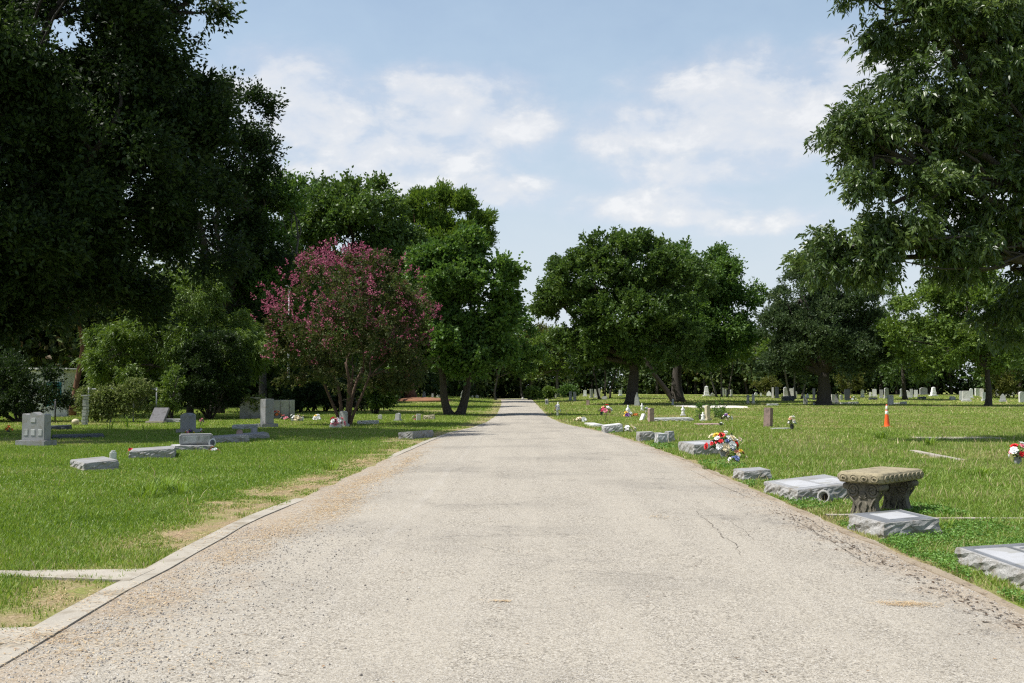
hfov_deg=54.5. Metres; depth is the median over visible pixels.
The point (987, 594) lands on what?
kerb
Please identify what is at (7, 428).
bouquet
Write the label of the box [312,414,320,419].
bouquet
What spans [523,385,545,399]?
bush
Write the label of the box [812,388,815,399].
headstone
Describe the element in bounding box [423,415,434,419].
grave slab
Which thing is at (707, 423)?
grave slab
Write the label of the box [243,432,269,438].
grave slab
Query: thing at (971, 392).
headstone
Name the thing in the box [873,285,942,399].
deciduous tree
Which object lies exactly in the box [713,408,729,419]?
leafy plant
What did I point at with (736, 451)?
bouquet
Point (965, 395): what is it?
headstone
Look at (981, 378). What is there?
oak tree
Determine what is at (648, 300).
oak tree
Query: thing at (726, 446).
bouquet
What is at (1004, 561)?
grave slab
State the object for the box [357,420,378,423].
grave slab
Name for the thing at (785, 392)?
headstone
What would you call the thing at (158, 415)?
grave slab
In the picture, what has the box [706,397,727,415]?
leafy plant
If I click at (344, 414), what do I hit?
headstone
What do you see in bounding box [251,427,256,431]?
vase
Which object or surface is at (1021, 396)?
headstone
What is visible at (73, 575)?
plot edging
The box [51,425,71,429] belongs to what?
grave slab
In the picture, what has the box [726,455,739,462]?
bouquet
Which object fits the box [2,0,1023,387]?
sky
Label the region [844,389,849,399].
headstone
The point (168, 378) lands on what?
bush
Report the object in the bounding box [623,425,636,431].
bouquet
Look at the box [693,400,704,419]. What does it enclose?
leafy plant
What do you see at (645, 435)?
grave slab
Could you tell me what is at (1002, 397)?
headstone
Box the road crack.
[793,519,874,568]
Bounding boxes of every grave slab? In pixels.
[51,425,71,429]
[52,433,103,438]
[70,456,118,470]
[128,446,175,458]
[145,408,169,422]
[165,419,179,422]
[171,444,213,450]
[213,434,249,442]
[232,424,257,428]
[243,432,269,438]
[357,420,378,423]
[398,430,433,438]
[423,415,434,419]
[584,423,602,426]
[601,423,622,432]
[636,431,653,441]
[647,417,693,420]
[654,433,667,442]
[665,431,674,441]
[678,440,723,454]
[694,423,719,425]
[732,467,771,479]
[764,474,850,501]
[781,396,794,400]
[847,509,942,537]
[955,543,1023,590]
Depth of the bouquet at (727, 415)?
48.24 m
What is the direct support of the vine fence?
on the ground at (13, 618)
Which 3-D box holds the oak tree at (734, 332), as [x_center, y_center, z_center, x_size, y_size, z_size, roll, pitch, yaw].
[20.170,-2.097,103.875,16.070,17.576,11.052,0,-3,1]
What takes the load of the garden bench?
on the ground at (13, 618)
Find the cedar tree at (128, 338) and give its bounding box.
[69,261,279,413]
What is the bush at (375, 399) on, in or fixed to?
on the ground at (13, 618)
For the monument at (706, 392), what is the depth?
126.83 m
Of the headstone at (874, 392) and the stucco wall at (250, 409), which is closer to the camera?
the stucco wall at (250, 409)
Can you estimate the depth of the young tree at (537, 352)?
133.37 m
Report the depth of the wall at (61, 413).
55.09 m
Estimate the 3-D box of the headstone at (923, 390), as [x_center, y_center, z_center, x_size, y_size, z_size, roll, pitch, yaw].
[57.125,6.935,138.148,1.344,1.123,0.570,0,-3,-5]
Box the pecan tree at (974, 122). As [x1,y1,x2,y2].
[776,0,1023,358]
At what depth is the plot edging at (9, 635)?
6.41 m
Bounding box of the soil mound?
[397,397,450,401]
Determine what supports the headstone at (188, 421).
on the ground at (13, 618)
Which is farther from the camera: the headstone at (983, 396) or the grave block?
the headstone at (983, 396)
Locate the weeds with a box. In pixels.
[595,427,1023,601]
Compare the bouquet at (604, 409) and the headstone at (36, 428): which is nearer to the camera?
the headstone at (36, 428)
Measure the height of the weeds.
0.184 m
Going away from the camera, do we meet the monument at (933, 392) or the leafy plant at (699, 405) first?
the leafy plant at (699, 405)
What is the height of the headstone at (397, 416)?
0.450 m
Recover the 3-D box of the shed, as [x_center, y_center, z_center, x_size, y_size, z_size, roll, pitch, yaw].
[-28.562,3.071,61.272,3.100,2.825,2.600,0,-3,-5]
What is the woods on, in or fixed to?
on the ground at (13, 618)
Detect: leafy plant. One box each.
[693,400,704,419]
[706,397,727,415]
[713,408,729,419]
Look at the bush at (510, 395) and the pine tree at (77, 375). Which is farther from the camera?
the bush at (510, 395)
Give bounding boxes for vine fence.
[68,374,163,422]
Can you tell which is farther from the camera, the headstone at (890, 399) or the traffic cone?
the headstone at (890, 399)
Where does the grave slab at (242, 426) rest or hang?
on the ground at (13, 618)
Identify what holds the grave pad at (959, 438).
on the ground at (13, 618)
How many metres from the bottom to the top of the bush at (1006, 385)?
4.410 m
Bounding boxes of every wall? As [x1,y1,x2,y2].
[44,405,68,416]
[240,393,294,418]
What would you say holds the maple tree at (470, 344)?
on the ground at (13, 618)
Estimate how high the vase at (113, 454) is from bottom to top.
0.260 m
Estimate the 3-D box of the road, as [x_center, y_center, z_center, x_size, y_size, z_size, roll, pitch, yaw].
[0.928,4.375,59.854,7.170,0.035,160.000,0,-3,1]
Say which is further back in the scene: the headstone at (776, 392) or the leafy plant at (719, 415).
the headstone at (776, 392)
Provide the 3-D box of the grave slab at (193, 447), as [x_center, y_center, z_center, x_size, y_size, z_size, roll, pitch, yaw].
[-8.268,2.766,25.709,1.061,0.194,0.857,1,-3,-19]
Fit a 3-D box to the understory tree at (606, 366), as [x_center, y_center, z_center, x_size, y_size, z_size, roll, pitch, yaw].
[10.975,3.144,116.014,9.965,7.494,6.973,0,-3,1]
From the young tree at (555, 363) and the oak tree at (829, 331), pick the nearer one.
the oak tree at (829, 331)
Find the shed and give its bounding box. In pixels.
[25,368,76,413]
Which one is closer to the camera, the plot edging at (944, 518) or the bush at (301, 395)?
the plot edging at (944, 518)
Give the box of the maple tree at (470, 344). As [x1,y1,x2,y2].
[372,220,531,414]
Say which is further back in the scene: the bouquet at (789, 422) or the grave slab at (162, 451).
the bouquet at (789, 422)
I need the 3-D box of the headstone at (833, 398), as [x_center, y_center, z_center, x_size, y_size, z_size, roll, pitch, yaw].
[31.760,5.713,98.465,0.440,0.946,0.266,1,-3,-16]
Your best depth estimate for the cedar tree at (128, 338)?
52.33 m
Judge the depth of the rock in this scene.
42.99 m
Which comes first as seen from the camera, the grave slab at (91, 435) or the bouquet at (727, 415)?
the grave slab at (91, 435)
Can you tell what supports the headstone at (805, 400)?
on the ground at (13, 618)
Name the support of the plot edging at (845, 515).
on the ground at (13, 618)
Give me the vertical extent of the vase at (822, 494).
0.195 m
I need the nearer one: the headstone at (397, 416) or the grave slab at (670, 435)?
the grave slab at (670, 435)
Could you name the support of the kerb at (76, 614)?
on the ground at (13, 618)
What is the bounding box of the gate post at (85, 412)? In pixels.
[81,395,89,424]
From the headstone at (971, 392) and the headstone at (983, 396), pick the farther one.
the headstone at (971, 392)
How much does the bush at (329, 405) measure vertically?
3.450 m
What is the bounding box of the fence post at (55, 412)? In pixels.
[54,399,55,422]
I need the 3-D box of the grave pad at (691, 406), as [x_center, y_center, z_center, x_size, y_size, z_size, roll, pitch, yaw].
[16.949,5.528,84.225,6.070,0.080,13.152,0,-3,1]
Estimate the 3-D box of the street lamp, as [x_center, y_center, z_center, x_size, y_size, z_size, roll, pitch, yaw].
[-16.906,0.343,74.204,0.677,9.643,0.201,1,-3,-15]
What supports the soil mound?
on the ground at (13, 618)
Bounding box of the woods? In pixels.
[0,247,1023,408]
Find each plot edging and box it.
[0,569,153,581]
[0,627,38,644]
[825,514,848,518]
[910,450,959,460]
[935,517,1023,521]
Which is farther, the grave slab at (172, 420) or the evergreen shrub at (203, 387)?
the evergreen shrub at (203, 387)
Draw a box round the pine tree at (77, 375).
[7,165,152,415]
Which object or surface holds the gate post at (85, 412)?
on the ground at (13, 618)
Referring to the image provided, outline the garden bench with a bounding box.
[837,466,923,513]
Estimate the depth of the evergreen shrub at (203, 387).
50.78 m
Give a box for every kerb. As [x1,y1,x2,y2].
[0,423,486,666]
[575,426,1023,614]
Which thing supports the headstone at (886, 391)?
on the ground at (13, 618)
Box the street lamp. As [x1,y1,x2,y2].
[286,285,289,398]
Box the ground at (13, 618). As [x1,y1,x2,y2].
[0,388,1023,627]
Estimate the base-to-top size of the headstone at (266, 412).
1.217 m
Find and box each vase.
[110,450,116,459]
[208,438,215,445]
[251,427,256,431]
[817,490,832,502]
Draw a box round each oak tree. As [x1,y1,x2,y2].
[0,0,269,350]
[269,165,435,404]
[373,176,499,397]
[526,224,721,404]
[643,238,773,401]
[749,239,897,405]
[959,278,1023,386]
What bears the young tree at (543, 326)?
on the ground at (13, 618)
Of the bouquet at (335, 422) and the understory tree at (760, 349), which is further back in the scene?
the understory tree at (760, 349)
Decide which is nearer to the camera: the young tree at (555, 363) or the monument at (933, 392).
the monument at (933, 392)
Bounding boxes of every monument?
[702,386,710,395]
[929,387,937,395]
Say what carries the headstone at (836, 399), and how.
on the ground at (13, 618)
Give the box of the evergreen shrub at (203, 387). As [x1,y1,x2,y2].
[156,327,253,418]
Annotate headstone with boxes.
[15,412,56,445]
[176,413,199,432]
[258,399,277,427]
[339,411,349,426]
[394,413,401,420]
[416,414,420,419]
[634,393,639,405]
[648,408,653,421]
[705,405,711,420]
[763,408,772,426]
[774,387,779,397]
[783,387,787,395]
[790,388,793,395]
[803,398,807,403]
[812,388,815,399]
[831,394,834,402]
[834,394,838,403]
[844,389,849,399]
[872,389,876,396]
[883,388,888,397]
[887,395,893,404]
[919,387,928,394]
[961,391,971,400]
[969,388,973,397]
[975,388,979,394]
[981,392,985,400]
[999,394,1006,401]
[1018,392,1023,401]
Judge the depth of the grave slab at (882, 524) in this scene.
10.68 m
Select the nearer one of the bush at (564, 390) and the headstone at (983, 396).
the headstone at (983, 396)
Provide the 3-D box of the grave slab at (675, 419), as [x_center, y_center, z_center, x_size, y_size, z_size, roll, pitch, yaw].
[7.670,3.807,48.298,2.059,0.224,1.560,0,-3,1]
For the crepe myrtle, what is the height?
8.565 m
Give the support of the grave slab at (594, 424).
on the ground at (13, 618)
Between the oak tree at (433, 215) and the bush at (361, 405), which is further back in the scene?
the oak tree at (433, 215)
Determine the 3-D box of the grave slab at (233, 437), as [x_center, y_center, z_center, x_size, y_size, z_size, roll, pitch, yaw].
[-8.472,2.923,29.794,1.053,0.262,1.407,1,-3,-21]
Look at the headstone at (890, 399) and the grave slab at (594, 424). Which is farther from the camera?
the headstone at (890, 399)
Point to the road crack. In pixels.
(837, 545)
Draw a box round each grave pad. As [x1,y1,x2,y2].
[677,405,747,407]
[916,437,1001,439]
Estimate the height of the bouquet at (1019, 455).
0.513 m
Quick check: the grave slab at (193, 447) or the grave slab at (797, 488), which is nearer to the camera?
the grave slab at (797, 488)
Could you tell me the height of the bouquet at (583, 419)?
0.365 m
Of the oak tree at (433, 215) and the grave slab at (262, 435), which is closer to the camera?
the grave slab at (262, 435)
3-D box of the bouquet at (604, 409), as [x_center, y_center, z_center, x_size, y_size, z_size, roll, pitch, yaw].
[4.418,3.379,46.880,0.721,0.869,0.653,0,-3,1]
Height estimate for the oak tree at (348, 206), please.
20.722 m
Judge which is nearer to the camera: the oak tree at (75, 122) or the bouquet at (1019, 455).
the bouquet at (1019, 455)
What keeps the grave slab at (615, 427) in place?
on the ground at (13, 618)
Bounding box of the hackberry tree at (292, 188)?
[198,159,339,396]
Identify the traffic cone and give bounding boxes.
[884,404,891,426]
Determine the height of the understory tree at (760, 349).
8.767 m
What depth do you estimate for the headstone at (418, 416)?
48.95 m
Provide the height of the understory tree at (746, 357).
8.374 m
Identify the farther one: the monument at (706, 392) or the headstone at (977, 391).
the headstone at (977, 391)
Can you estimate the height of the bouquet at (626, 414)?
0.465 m
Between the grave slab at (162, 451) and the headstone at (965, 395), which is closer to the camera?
the grave slab at (162, 451)
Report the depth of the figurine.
56.87 m
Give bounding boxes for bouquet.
[4,425,12,431]
[290,414,303,420]
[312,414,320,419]
[329,416,345,427]
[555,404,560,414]
[573,417,586,421]
[599,404,612,420]
[623,411,632,416]
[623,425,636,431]
[704,431,741,457]
[722,413,732,420]
[726,447,747,457]
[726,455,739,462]
[787,416,796,428]
[1007,441,1023,464]
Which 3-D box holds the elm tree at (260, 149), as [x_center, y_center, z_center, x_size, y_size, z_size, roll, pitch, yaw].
[-19.201,-6.808,63.501,12.633,23.273,10.306,-2,-3,35]
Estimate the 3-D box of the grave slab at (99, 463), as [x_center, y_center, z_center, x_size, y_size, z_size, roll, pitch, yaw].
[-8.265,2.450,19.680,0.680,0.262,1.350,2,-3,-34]
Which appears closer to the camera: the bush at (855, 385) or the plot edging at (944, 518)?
the plot edging at (944, 518)
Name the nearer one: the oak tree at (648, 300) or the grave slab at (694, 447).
the grave slab at (694, 447)
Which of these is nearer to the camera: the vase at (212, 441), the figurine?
the vase at (212, 441)
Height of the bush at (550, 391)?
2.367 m
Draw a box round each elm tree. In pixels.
[135,63,299,412]
[871,266,1023,405]
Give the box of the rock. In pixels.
[72,419,78,424]
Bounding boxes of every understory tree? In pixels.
[564,349,621,398]
[699,347,755,396]
[751,333,813,398]
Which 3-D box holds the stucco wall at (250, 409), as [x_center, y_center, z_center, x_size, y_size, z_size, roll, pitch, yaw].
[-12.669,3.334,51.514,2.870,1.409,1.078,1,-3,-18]
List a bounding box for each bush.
[0,346,78,421]
[149,360,188,418]
[266,362,336,411]
[305,377,357,410]
[333,370,393,410]
[357,374,399,413]
[497,385,526,397]
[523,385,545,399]
[542,385,557,398]
[556,383,580,397]
[749,376,782,395]
[832,369,865,393]
[981,369,1023,397]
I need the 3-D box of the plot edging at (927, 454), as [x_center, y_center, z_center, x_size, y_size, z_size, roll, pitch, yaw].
[9.871,2.687,23.220,0.226,0.100,3.380,0,-3,5]
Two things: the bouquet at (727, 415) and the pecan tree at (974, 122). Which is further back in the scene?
the bouquet at (727, 415)
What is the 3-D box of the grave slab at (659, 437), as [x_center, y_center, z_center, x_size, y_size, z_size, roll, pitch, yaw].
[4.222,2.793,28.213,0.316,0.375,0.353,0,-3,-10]
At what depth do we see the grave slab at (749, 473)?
17.03 m
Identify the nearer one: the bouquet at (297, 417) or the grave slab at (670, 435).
the grave slab at (670, 435)
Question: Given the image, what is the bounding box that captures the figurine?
[680,406,684,415]
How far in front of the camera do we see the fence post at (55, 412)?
45.53 m
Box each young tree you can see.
[494,310,550,399]
[502,319,566,397]
[523,323,589,396]
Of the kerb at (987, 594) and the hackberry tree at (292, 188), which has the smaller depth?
the kerb at (987, 594)
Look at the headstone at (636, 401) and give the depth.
88.49 m
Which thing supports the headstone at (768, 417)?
on the ground at (13, 618)
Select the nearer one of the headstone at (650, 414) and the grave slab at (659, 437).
the grave slab at (659, 437)
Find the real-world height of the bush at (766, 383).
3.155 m
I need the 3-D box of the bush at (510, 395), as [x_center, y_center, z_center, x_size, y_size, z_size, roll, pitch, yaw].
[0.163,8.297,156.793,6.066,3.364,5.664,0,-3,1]
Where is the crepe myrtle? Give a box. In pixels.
[250,234,442,424]
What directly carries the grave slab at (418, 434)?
on the ground at (13, 618)
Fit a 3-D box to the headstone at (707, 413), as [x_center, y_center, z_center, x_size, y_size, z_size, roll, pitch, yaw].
[9.489,3.511,48.311,0.266,0.817,0.380,1,-3,-22]
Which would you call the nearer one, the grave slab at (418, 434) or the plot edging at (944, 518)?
the plot edging at (944, 518)
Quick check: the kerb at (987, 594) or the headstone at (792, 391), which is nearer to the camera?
the kerb at (987, 594)
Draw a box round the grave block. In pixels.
[179,433,212,444]
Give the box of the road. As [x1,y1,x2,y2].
[0,399,1023,682]
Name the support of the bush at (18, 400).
on the ground at (13, 618)
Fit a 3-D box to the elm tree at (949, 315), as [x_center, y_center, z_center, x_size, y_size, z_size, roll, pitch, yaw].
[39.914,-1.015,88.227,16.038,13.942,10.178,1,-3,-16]
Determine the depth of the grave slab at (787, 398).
106.57 m

